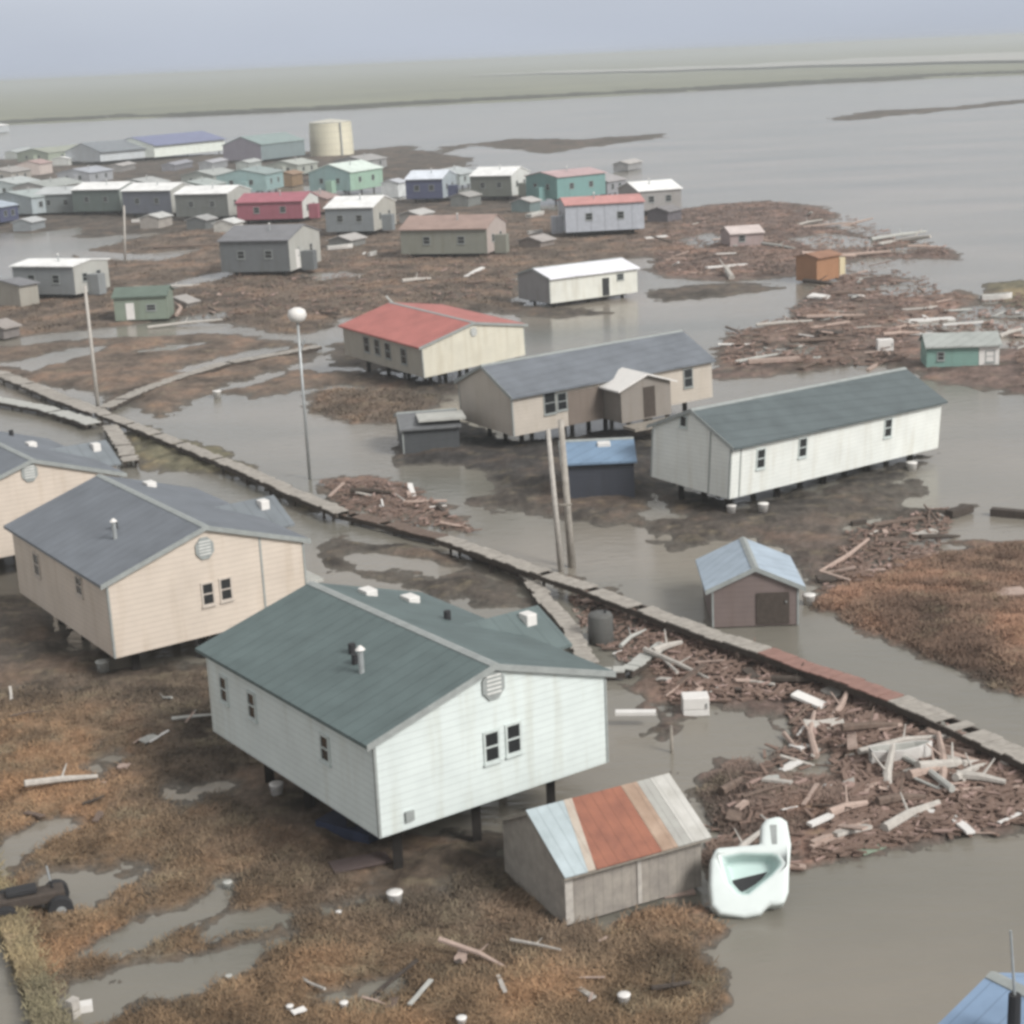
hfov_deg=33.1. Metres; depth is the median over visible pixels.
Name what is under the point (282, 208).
window
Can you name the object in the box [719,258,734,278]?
log
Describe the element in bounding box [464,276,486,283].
log
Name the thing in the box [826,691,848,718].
log
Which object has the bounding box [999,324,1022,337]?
log
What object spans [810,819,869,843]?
board
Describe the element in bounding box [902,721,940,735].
plank
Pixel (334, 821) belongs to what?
sheet
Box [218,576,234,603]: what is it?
window
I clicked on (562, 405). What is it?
window
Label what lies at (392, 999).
scrap piece
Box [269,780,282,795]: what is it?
bucket
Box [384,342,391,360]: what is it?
window
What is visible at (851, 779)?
scrap piece
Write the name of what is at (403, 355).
window
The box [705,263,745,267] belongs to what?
plank
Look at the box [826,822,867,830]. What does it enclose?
plank
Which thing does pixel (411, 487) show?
plank
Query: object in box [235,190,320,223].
house
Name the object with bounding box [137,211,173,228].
shed
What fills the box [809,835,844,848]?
board
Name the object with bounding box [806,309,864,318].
log
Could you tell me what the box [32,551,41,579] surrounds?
window
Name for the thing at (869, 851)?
sheet
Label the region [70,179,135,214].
house
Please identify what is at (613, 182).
house
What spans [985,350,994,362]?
window
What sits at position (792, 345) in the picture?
scrap piece
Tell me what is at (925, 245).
log
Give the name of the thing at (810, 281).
log
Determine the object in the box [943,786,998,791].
plank
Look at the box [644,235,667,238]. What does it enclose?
plank
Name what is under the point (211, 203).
window
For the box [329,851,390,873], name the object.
sheet
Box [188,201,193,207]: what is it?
window
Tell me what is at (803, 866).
scrap piece
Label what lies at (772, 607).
door
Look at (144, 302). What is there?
shed
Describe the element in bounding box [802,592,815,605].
bucket
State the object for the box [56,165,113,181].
house
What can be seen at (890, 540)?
scrap piece
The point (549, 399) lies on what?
window
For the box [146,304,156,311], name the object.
window
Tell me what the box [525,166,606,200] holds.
house
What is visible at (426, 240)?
window
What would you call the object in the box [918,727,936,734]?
scrap piece
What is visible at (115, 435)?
boardwalk
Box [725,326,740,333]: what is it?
log
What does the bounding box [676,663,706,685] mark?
plank
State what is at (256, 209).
window
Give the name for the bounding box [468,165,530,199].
house
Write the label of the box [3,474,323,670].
house
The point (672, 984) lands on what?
log
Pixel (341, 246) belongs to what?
skiff
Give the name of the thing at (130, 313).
door
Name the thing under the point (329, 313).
plank
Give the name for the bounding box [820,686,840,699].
scrap piece
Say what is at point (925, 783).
log
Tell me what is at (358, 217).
window
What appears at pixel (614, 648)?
plank
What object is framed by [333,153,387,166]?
house
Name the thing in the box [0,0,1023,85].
sky
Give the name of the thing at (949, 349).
shed
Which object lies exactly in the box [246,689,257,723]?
window
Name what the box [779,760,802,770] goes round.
scrap piece
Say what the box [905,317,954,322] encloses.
board
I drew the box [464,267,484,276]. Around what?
plank
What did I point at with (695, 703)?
refrigerator
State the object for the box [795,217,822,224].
log
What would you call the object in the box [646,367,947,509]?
house
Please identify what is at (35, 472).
house
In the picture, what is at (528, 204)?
shed
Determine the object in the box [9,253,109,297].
house
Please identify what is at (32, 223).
shed
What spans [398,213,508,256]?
house
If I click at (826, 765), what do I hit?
log
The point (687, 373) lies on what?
window
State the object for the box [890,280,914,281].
plank
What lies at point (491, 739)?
window
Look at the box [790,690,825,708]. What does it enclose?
door panel
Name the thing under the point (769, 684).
log
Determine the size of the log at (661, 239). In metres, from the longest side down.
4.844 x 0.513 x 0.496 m
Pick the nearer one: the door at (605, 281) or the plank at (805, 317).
the plank at (805, 317)
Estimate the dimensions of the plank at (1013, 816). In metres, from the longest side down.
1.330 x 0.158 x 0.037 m
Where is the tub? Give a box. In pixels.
[708,817,790,918]
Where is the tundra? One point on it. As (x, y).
(228, 92)
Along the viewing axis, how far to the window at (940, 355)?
124.58 m
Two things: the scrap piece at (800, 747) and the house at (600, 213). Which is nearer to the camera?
the scrap piece at (800, 747)
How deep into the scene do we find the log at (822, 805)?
53.42 m
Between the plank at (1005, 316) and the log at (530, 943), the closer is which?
the log at (530, 943)
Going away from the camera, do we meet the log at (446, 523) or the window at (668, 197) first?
the log at (446, 523)
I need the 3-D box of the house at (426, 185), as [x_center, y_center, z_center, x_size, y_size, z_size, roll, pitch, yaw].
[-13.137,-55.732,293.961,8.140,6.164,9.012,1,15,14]
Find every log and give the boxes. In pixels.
[24,763,97,786]
[82,793,104,804]
[134,282,200,286]
[147,317,222,328]
[153,243,216,247]
[171,710,211,719]
[174,301,182,316]
[302,977,325,989]
[350,480,391,493]
[361,995,385,1003]
[401,274,430,282]
[438,936,505,965]
[439,521,468,527]
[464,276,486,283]
[510,938,560,950]
[619,627,646,647]
[643,647,709,678]
[651,235,674,243]
[651,629,682,651]
[651,974,690,990]
[664,660,678,673]
[693,681,702,691]
[717,764,742,795]
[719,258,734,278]
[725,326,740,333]
[734,637,754,658]
[734,828,759,846]
[735,351,777,363]
[741,781,788,798]
[749,679,774,685]
[756,316,812,326]
[761,241,795,248]
[771,662,818,682]
[782,731,808,756]
[787,696,823,724]
[790,332,862,342]
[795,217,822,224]
[799,710,819,758]
[800,246,855,256]
[802,275,832,284]
[803,221,849,226]
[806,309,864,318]
[808,799,851,808]
[815,762,838,768]
[818,538,869,570]
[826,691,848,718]
[826,784,867,815]
[829,288,887,294]
[840,218,872,225]
[840,706,897,731]
[844,312,888,318]
[846,246,890,255]
[850,519,866,525]
[857,324,881,327]
[857,724,951,754]
[870,228,926,240]
[871,744,895,786]
[873,241,929,248]
[874,775,925,805]
[880,792,940,831]
[882,326,919,335]
[893,228,931,240]
[895,320,918,329]
[902,756,955,791]
[905,735,975,754]
[906,747,939,779]
[907,243,943,247]
[913,777,940,788]
[914,742,978,768]
[918,528,960,538]
[923,504,943,527]
[926,508,930,527]
[926,731,947,785]
[936,327,958,332]
[945,504,973,517]
[952,752,986,781]
[957,758,1005,784]
[975,832,994,833]
[990,507,1023,518]
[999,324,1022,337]
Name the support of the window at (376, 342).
in the house at (429, 341)
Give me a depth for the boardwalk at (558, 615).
72.87 m
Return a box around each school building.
[63,140,146,164]
[118,131,225,160]
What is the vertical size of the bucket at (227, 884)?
0.246 m
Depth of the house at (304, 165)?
378.22 m
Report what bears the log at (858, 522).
on the ground at (804, 531)
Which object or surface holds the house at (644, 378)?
on the ground at (804, 531)
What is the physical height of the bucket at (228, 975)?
0.171 m
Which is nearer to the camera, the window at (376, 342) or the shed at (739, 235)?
the window at (376, 342)
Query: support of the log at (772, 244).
on the ground at (804, 531)
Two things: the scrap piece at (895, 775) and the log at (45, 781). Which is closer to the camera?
the scrap piece at (895, 775)
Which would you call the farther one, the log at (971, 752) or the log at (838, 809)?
the log at (971, 752)
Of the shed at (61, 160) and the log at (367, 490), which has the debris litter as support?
the log at (367, 490)
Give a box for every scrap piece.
[23,810,45,817]
[92,811,103,821]
[117,763,130,768]
[139,734,157,743]
[290,1006,306,1014]
[383,996,399,1008]
[454,949,469,963]
[454,958,461,963]
[580,599,592,603]
[580,604,595,609]
[626,624,635,630]
[656,677,671,680]
[725,809,741,821]
[741,667,761,678]
[762,777,792,784]
[765,774,778,778]
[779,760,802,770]
[785,344,797,347]
[788,743,817,750]
[790,863,805,869]
[803,718,844,729]
[807,293,830,298]
[815,574,840,581]
[816,329,842,334]
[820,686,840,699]
[832,824,871,836]
[843,777,854,782]
[879,537,910,543]
[892,771,902,779]
[911,528,937,536]
[911,551,937,555]
[914,809,934,816]
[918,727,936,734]
[947,755,960,758]
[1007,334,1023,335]
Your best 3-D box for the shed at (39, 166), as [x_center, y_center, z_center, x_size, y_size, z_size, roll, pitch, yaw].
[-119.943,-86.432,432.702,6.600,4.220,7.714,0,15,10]
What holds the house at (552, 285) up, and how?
on the ground at (804, 531)
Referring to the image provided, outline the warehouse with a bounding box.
[221,132,304,162]
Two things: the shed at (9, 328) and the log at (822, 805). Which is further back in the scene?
the shed at (9, 328)
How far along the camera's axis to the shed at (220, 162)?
419.52 m
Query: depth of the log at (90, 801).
56.47 m
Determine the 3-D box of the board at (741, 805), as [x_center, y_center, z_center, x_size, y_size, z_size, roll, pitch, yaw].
[7.152,9.116,53.553,0.200,0.100,0.627,7,18,34]
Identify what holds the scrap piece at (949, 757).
on the ground at (804, 531)
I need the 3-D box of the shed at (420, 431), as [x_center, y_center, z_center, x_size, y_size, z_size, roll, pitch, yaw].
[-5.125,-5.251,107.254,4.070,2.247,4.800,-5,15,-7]
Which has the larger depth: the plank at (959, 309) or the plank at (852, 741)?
the plank at (959, 309)
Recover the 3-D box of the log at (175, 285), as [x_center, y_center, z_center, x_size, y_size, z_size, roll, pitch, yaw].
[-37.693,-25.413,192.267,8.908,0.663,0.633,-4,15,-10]
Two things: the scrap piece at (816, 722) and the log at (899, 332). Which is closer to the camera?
the scrap piece at (816, 722)
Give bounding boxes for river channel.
[461,52,1023,75]
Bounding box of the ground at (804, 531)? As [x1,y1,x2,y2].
[0,99,1023,1023]
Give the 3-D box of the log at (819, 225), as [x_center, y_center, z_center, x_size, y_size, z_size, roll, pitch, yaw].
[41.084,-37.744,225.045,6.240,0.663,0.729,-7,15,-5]
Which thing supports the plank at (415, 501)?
on the debris litter
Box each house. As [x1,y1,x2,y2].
[0,165,31,178]
[0,175,38,192]
[0,188,45,215]
[0,200,18,222]
[0,430,126,558]
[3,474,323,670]
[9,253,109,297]
[10,177,83,190]
[16,144,77,161]
[34,184,81,214]
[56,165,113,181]
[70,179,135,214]
[120,180,193,216]
[126,175,169,182]
[173,183,251,218]
[181,167,234,181]
[184,177,227,185]
[195,581,615,869]
[215,165,284,192]
[217,223,320,275]
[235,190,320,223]
[264,157,317,174]
[307,160,383,195]
[313,188,339,213]
[323,194,396,234]
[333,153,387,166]
[338,302,527,384]
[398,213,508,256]
[404,168,457,202]
[439,165,473,187]
[454,330,715,443]
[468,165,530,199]
[515,257,639,306]
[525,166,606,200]
[550,192,644,235]
[601,173,626,194]
[617,178,682,215]
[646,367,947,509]
[938,930,1023,1023]
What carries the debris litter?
on the ground at (804, 531)
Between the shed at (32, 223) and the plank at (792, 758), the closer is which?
the plank at (792, 758)
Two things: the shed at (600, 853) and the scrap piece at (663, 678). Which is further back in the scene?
the scrap piece at (663, 678)
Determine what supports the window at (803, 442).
in the house at (728, 451)
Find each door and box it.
[125,303,134,319]
[295,248,300,267]
[602,278,609,295]
[643,385,655,417]
[756,592,788,623]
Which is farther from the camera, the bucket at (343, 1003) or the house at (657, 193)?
the house at (657, 193)
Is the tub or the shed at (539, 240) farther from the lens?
the shed at (539, 240)
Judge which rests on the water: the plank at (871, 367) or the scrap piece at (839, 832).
the plank at (871, 367)
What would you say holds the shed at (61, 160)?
on the ground at (804, 531)
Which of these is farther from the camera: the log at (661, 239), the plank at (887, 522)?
the log at (661, 239)
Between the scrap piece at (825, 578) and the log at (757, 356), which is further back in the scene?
the log at (757, 356)
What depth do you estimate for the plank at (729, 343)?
137.95 m
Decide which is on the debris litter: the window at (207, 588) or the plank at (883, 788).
the plank at (883, 788)
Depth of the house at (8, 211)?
288.78 m
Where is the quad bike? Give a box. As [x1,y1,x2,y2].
[0,865,73,916]
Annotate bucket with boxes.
[95,658,109,673]
[212,390,220,397]
[222,879,231,889]
[224,973,231,980]
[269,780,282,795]
[286,1003,293,1010]
[339,1000,347,1007]
[386,888,402,905]
[456,1014,466,1023]
[617,991,630,1005]
[726,504,735,513]
[758,502,768,512]
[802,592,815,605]
[906,461,916,471]
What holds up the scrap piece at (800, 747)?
on the debris litter
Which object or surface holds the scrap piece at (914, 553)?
on the ground at (804, 531)
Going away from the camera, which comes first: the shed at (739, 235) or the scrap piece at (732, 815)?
the scrap piece at (732, 815)
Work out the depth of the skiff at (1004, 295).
156.48 m
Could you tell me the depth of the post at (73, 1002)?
43.97 m
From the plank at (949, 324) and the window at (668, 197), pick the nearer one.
the plank at (949, 324)
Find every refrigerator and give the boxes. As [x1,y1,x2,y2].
[681,691,708,715]
[876,338,893,350]
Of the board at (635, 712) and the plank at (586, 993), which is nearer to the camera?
the plank at (586, 993)
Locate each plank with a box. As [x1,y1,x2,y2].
[8,686,12,699]
[149,730,169,742]
[316,311,341,314]
[328,482,344,496]
[355,492,372,495]
[370,959,418,997]
[402,500,446,502]
[407,483,415,495]
[407,979,432,1005]
[435,503,449,518]
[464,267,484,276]
[496,974,506,992]
[575,987,595,999]
[579,976,604,977]
[601,647,641,650]
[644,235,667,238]
[664,682,684,696]
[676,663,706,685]
[690,659,723,663]
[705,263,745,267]
[717,343,750,344]
[734,678,761,681]
[739,326,768,332]
[780,754,814,765]
[791,316,824,319]
[798,360,818,368]
[801,783,818,805]
[809,321,849,327]
[821,570,850,580]
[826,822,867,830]
[828,566,855,572]
[833,543,859,547]
[847,732,857,749]
[848,781,877,801]
[865,568,885,570]
[866,362,879,370]
[872,515,924,526]
[877,240,894,244]
[878,723,902,730]
[879,786,902,792]
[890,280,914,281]
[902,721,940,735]
[932,745,979,759]
[943,321,983,325]
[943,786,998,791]
[944,308,972,310]
[952,815,974,833]
[982,316,1023,316]
[997,812,1021,823]
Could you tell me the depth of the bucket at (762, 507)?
87.77 m
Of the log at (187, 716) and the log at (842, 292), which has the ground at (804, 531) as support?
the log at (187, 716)
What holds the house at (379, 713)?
on the ground at (804, 531)
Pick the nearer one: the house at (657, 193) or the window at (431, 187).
the house at (657, 193)
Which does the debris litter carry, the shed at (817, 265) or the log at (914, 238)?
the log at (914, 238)
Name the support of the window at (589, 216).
in the house at (600, 213)
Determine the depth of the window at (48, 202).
300.74 m
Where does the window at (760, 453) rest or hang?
in the house at (728, 451)
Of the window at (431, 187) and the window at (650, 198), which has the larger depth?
the window at (431, 187)
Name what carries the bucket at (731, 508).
on the ground at (804, 531)
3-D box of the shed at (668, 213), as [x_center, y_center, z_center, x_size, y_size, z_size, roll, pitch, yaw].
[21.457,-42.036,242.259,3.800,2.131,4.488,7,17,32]
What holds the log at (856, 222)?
on the ground at (804, 531)
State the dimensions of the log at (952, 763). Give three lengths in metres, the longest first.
2.752 x 0.762 x 0.728 m
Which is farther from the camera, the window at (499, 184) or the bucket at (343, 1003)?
the window at (499, 184)
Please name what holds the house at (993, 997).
on the ground at (804, 531)
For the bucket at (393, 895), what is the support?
on the ground at (804, 531)
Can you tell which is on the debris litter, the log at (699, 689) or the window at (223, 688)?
the log at (699, 689)
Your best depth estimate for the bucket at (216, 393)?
126.84 m
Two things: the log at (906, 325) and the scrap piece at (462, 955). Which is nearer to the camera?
the scrap piece at (462, 955)
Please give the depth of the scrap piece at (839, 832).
51.64 m
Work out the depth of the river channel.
1927.54 m
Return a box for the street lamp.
[288,307,311,479]
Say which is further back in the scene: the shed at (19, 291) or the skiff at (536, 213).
the skiff at (536, 213)
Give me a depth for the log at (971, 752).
57.30 m
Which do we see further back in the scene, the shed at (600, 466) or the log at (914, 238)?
the log at (914, 238)
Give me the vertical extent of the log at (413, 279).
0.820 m
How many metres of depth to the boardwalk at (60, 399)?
128.35 m
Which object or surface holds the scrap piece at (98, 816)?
on the ground at (804, 531)
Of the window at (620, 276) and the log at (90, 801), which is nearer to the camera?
the log at (90, 801)
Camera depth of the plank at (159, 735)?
61.96 m
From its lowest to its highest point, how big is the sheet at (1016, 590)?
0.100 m
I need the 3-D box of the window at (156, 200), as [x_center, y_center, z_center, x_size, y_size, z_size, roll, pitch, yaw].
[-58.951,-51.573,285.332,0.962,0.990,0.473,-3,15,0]
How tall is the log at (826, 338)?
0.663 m
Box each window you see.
[27,275,34,280]
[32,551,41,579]
[46,200,50,205]
[52,275,59,283]
[74,574,83,599]
[82,272,86,281]
[84,197,88,202]
[103,196,107,201]
[134,198,139,203]
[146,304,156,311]
[154,198,158,203]
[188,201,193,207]
[200,581,216,608]
[209,201,214,206]
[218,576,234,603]
[218,673,229,706]
[237,251,244,259]
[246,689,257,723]
[253,207,259,213]
[264,250,272,258]
[279,206,285,212]
[318,732,331,767]
[336,215,342,222]
[355,215,361,221]
[363,336,370,353]
[373,338,380,356]
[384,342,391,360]
[400,347,407,365]
[414,185,419,190]
[423,237,430,244]
[429,185,433,190]
[457,236,464,244]
[480,182,484,187]
[482,728,502,766]
[496,182,501,187]
[504,720,524,758]
[543,392,557,415]
[556,391,568,411]
[585,213,592,220]
[616,273,623,280]
[617,211,624,218]
[648,196,654,202]
[665,195,671,201]
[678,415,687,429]
[683,368,693,388]
[739,235,745,241]
[755,447,765,470]
[797,436,807,459]
[883,417,892,438]
[937,352,944,361]
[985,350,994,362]
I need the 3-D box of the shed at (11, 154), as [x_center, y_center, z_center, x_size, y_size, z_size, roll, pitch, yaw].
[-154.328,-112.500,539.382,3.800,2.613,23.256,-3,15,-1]
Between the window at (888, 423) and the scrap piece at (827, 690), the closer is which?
the scrap piece at (827, 690)
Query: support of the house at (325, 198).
on the ground at (804, 531)
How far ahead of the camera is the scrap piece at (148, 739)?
61.86 m
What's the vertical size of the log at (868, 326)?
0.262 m
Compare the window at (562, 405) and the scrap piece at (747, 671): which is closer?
the scrap piece at (747, 671)
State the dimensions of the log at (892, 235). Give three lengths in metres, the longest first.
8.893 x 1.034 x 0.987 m
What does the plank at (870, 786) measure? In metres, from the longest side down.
2.603 x 0.272 x 0.077 m
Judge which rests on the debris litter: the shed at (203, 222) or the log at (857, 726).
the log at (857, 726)
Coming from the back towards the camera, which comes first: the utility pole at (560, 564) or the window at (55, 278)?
the window at (55, 278)
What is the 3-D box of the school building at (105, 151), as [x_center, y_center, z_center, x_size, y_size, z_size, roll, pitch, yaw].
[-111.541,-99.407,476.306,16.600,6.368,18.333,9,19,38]
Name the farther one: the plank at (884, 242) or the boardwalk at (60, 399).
the plank at (884, 242)
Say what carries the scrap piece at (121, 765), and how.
on the ground at (804, 531)
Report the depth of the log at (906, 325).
143.50 m
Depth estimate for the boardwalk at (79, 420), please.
122.34 m
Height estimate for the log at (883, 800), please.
0.646 m
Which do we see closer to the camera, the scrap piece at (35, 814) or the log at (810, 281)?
the scrap piece at (35, 814)
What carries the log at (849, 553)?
on the debris litter
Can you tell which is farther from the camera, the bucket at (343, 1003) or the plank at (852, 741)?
the plank at (852, 741)
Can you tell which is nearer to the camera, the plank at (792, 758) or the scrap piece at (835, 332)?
the plank at (792, 758)
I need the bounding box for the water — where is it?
[0,39,1023,1023]
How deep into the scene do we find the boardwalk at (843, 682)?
63.29 m
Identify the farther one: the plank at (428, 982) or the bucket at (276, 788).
the bucket at (276, 788)
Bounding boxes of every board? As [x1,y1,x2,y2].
[615,709,655,715]
[734,799,748,810]
[747,356,799,363]
[807,813,833,826]
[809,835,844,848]
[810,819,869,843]
[901,307,932,309]
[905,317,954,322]
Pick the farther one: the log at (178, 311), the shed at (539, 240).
the shed at (539, 240)
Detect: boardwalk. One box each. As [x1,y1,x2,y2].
[0,370,106,416]
[0,396,100,427]
[94,410,349,518]
[98,345,321,410]
[102,424,138,467]
[337,510,447,545]
[436,535,771,658]
[464,554,598,663]
[605,642,662,678]
[756,647,903,707]
[887,695,1023,770]
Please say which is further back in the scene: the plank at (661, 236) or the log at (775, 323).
the plank at (661, 236)
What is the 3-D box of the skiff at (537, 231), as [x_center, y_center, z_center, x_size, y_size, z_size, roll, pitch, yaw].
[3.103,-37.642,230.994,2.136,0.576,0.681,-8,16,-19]
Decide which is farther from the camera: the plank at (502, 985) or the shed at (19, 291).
the shed at (19, 291)
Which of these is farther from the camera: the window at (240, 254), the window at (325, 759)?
the window at (240, 254)
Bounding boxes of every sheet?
[315,809,378,843]
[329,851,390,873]
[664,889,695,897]
[856,844,885,854]
[996,586,1023,596]
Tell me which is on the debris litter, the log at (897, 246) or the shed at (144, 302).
the log at (897, 246)
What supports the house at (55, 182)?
on the ground at (804, 531)
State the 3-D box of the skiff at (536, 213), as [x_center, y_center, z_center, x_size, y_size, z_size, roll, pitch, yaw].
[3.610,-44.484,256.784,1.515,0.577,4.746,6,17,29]
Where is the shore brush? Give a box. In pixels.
[0,70,1023,123]
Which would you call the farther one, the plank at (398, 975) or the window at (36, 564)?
the window at (36, 564)
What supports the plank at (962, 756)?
on the debris litter
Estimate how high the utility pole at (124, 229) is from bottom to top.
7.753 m
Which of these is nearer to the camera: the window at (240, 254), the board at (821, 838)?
the board at (821, 838)
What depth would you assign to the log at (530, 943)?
45.69 m
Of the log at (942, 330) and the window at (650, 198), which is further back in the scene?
the window at (650, 198)
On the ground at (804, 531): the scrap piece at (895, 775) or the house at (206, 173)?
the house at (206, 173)
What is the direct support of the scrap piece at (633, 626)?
on the ground at (804, 531)
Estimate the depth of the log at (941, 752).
56.25 m
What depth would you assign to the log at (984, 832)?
51.70 m
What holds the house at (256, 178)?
on the ground at (804, 531)
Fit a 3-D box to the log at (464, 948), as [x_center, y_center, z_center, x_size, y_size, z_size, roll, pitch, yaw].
[-0.865,11.564,45.452,2.291,0.312,0.420,18,29,21]
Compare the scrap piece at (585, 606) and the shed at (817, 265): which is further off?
the shed at (817, 265)
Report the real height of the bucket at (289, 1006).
0.165 m
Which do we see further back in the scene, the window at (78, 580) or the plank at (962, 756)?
the window at (78, 580)
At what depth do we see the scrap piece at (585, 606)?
74.32 m
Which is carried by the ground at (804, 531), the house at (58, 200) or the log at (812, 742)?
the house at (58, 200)
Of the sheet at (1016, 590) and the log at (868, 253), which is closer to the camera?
the sheet at (1016, 590)
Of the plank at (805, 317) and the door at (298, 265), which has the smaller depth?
the plank at (805, 317)
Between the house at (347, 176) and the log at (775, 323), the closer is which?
the log at (775, 323)
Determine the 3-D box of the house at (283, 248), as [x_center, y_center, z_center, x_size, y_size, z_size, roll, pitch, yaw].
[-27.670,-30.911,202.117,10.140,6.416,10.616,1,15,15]
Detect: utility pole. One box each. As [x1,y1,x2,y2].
[83,285,99,406]
[123,205,125,261]
[546,429,571,571]
[558,420,575,567]
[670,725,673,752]
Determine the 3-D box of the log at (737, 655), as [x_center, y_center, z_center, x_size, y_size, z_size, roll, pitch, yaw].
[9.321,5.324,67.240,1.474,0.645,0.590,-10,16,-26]
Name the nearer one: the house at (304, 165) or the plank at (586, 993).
the plank at (586, 993)
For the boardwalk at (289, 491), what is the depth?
101.81 m
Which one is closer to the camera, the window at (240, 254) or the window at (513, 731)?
the window at (513, 731)
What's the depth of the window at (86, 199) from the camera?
296.08 m
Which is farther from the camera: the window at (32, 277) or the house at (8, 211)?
the house at (8, 211)
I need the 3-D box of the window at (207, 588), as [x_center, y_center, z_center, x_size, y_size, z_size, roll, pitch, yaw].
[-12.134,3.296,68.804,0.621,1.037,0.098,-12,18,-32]
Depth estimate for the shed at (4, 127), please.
808.86 m
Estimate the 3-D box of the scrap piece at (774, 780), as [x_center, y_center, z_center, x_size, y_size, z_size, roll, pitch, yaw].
[8.552,8.667,55.500,0.950,0.080,0.345,3,5,23]
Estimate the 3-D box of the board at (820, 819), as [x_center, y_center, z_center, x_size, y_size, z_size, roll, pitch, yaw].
[9.380,9.364,52.342,1.000,0.100,0.220,-14,18,-37]
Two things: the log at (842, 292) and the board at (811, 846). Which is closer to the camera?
the board at (811, 846)
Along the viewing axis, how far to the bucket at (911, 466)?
95.85 m
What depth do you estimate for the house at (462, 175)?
324.42 m
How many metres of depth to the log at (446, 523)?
88.20 m
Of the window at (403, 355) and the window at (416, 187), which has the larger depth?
the window at (416, 187)
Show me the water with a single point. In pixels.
(906, 936)
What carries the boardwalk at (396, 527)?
on the ground at (804, 531)
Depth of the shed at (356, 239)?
225.33 m
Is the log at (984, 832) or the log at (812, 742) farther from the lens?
the log at (812, 742)
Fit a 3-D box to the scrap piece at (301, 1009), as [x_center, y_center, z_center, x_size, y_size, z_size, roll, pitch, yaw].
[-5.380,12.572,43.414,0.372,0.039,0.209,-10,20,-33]
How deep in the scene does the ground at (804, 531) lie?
86.92 m
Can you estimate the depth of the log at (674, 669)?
65.58 m
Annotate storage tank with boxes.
[309,119,353,155]
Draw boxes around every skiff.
[326,243,352,249]
[368,250,376,255]
[525,210,543,216]
[527,229,542,233]
[868,740,931,763]
[980,292,1011,299]
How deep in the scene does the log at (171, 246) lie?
234.91 m
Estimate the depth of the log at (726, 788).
55.08 m
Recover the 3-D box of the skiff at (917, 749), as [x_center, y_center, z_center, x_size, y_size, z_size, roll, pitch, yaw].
[12.813,7.882,56.677,2.079,0.576,0.683,-3,15,0]
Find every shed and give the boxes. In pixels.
[0,123,8,132]
[0,277,39,306]
[0,318,21,338]
[5,147,30,158]
[10,216,46,231]
[16,159,52,174]
[52,156,80,165]
[108,161,135,171]
[111,285,174,320]
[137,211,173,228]
[160,159,193,170]
[173,294,200,307]
[184,214,218,229]
[197,157,228,169]
[211,217,244,231]
[234,158,262,169]
[283,170,303,186]
[326,232,367,245]
[380,178,405,196]
[394,408,465,453]
[397,208,434,222]
[448,190,482,206]
[494,773,711,925]
[509,196,541,211]
[516,233,556,247]
[558,437,636,498]
[612,158,642,170]
[645,204,683,222]
[696,536,805,627]
[719,224,764,246]
[793,249,844,280]
[918,331,1001,367]
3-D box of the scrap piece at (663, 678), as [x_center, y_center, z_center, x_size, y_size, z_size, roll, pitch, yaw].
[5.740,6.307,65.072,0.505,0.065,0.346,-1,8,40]
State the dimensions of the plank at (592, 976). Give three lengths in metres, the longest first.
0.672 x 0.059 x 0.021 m
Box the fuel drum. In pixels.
[587,609,613,645]
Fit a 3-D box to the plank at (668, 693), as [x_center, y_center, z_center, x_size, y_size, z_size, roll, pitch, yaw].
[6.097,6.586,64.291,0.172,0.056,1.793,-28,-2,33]
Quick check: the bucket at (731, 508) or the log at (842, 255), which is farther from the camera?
the log at (842, 255)
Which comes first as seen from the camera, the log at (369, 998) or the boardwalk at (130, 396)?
the log at (369, 998)
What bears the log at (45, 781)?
on the ground at (804, 531)
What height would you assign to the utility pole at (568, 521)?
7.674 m
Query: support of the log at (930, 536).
on the ground at (804, 531)
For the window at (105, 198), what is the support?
in the house at (102, 197)
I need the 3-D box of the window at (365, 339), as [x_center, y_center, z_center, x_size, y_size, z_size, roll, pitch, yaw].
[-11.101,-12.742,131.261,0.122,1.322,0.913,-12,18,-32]
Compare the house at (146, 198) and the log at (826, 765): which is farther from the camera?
the house at (146, 198)
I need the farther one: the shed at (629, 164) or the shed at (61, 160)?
the shed at (61, 160)
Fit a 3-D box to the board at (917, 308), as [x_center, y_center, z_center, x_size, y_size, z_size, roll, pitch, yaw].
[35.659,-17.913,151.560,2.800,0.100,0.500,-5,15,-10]
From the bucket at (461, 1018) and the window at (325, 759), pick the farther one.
the window at (325, 759)
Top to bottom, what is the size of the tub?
2.482 m
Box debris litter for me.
[172,201,1023,871]
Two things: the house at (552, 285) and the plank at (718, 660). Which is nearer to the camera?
the plank at (718, 660)
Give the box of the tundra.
[0,41,1023,124]
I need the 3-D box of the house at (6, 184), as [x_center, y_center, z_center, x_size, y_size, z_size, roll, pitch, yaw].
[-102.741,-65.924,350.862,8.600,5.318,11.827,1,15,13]
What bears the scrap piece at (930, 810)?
on the ground at (804, 531)

